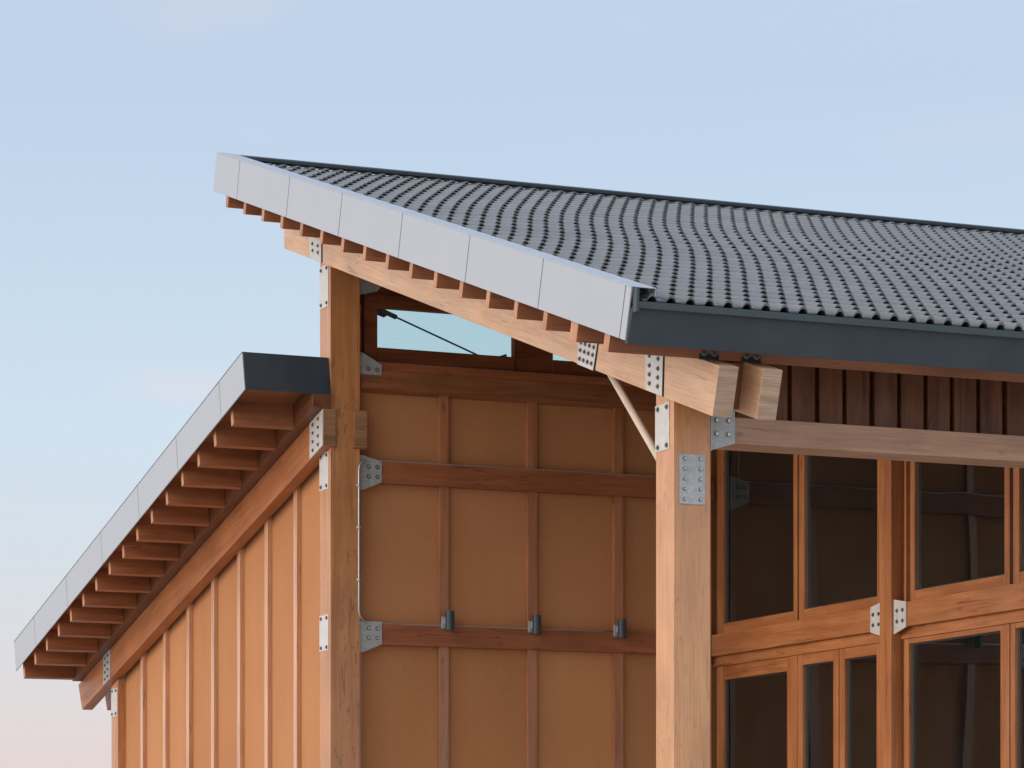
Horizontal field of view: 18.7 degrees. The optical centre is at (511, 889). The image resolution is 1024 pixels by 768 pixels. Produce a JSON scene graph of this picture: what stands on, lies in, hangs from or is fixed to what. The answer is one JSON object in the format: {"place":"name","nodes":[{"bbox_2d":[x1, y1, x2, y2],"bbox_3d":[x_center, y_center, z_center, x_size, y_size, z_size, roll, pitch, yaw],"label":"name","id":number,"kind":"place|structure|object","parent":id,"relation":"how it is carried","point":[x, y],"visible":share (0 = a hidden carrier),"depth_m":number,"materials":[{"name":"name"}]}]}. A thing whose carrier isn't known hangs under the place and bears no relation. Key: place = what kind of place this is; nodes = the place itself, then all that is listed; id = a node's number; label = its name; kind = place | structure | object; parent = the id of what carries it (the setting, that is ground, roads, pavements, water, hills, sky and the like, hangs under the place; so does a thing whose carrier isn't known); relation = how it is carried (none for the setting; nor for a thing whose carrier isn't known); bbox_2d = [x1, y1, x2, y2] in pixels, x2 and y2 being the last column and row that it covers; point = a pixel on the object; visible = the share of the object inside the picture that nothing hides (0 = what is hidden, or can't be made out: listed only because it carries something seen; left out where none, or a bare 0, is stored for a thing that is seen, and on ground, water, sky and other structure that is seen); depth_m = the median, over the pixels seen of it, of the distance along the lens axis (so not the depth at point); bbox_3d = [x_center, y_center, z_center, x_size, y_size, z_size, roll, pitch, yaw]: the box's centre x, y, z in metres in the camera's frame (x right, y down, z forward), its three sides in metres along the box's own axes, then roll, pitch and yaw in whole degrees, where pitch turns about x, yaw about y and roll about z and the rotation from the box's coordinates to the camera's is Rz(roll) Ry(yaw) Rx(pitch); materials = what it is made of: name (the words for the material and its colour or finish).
{"place":"outdoors","nodes":[
{"label":"outdoors","id":0,"kind":"place"},
{"bbox_2d":[14,352,655,767],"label":"timber annex","id":1,"kind":"object","parent":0,"point":[174,620],"visible":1,"depth_m":32.02,"materials":[{"name":"timber"},{"name":"plaster"},{"name":"slate metal"}]},
{"bbox_2d":[0,0,1023,767],"label":"sky","id":2,"kind":"structure","parent":0,"point":[130,286],"materials":[{"name":"blue"}]},
{"bbox_2d":[213,152,1023,767],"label":"timber building","id":3,"kind":"structure","parent":0,"point":[805,548],"depth_m":28.79,"materials":[{"name":"wood"}]},
{"bbox_2d":[362,294,514,370],"bbox_3d":[-0.705,-5.380,30.057,1.568,0.640,0.100,0,0,-23],"label":"window","id":4,"kind":"structure","parent":3,"relation":"in","point":[370,302],"depth_m":29.89,"materials":[{"name":"brown wood"}]},
{"bbox_2d":[441,611,453,630],"bbox_3d":[-0.613,-2.593,29.952,0.095,0.186,0.142,0,0,-23],"label":"wall lamp","id":5,"kind":"object","parent":3,"relation":"attached to","point":[447,622],"visible":1,"depth_m":29.89,"materials":[{"name":"metal"}]},
{"bbox_2d":[356,459,655,631],"bbox_3d":[0.181,-3.697,30.372,3.667,2.308,0.114,0,0,-24],"label":"electrical conduit","id":6,"kind":"object","parent":3,"relation":"attached to","point":[358,485],"visible":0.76,"depth_m":29.92,"materials":[{"name":"metal"}]},
{"bbox_2d":[528,615,540,634],"bbox_3d":[0.227,-2.583,30.303,0.095,0.186,0.142,0,0,-23],"label":"wall lamp","id":7,"kind":"object","parent":3,"relation":"attached to","point":[534,626],"visible":1,"depth_m":30.24,"materials":[{"name":"metal"}]},
{"bbox_2d":[552,354,607,376],"bbox_3d":[1.186,-5.380,30.846,1.750,0.640,0.100,0,0,-23],"label":"window","id":8,"kind":"structure","parent":3,"relation":"in","point":[558,366],"depth_m":30.54,"materials":[{"name":"brown wood"}]},
{"bbox_2d":[613,619,626,638],"bbox_3d":[1.071,-2.573,30.655,0.095,0.186,0.142,0,0,-23],"label":"wall lamp","id":9,"kind":"object","parent":3,"relation":"attached to","point":[620,630],"visible":1,"depth_m":30.60,"materials":[{"name":"metal"}]},
{"bbox_2d":[717,655,796,767],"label":"window","id":10,"kind":"structure","parent":3,"relation":"in","point":[757,701],"depth_m":30.36,"materials":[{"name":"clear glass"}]},
{"bbox_2d":[717,450,798,633],"bbox_3d":[2.411,-3.550,30.338,0.064,2.000,1.708,0,0,-23],"label":"window","id":11,"kind":"structure","parent":3,"relation":"in","point":[758,492],"depth_m":30.38,"materials":[{"name":"clear glass"}]},
{"bbox_2d":[797,649,838,767],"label":"window","id":12,"kind":"structure","parent":3,"relation":"in","point":[818,672],"depth_m":29.22,"materials":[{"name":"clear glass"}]},
{"bbox_2d":[799,455,879,619],"bbox_3d":[3.064,-3.550,28.772,0.064,2.000,1.618,0,0,-23],"label":"window","id":13,"kind":"structure","parent":3,"relation":"in","point":[839,497],"depth_m":28.87,"materials":[{"name":"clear glass"}]},
{"bbox_2d":[839,643,879,767],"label":"window","id":14,"kind":"structure","parent":3,"relation":"in","point":[859,666],"depth_m":28.48,"materials":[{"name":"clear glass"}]},
{"bbox_2d":[904,624,1010,767],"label":"window","id":15,"kind":"structure","parent":3,"relation":"in","point":[957,685],"depth_m":26.86,"materials":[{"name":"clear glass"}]},
{"bbox_2d":[910,461,1012,600],"bbox_3d":[3.878,-3.550,26.822,0.064,2.000,1.652,0,0,-23],"label":"window","id":16,"kind":"structure","parent":3,"relation":"in","point":[961,516],"depth_m":26.86,"materials":[{"name":"clear glass"}]},
{"bbox_2d":[1011,622,1023,767],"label":"window","id":17,"kind":"structure","parent":3,"relation":"in","point":[1017,629],"depth_m":25.97,"materials":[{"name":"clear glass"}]},
{"bbox_2d":[1013,468,1023,583],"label":"window","id":18,"kind":"structure","parent":3,"relation":"in","point":[1018,473],"depth_m":25.92,"materials":[{"name":"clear glass"}]}
]}

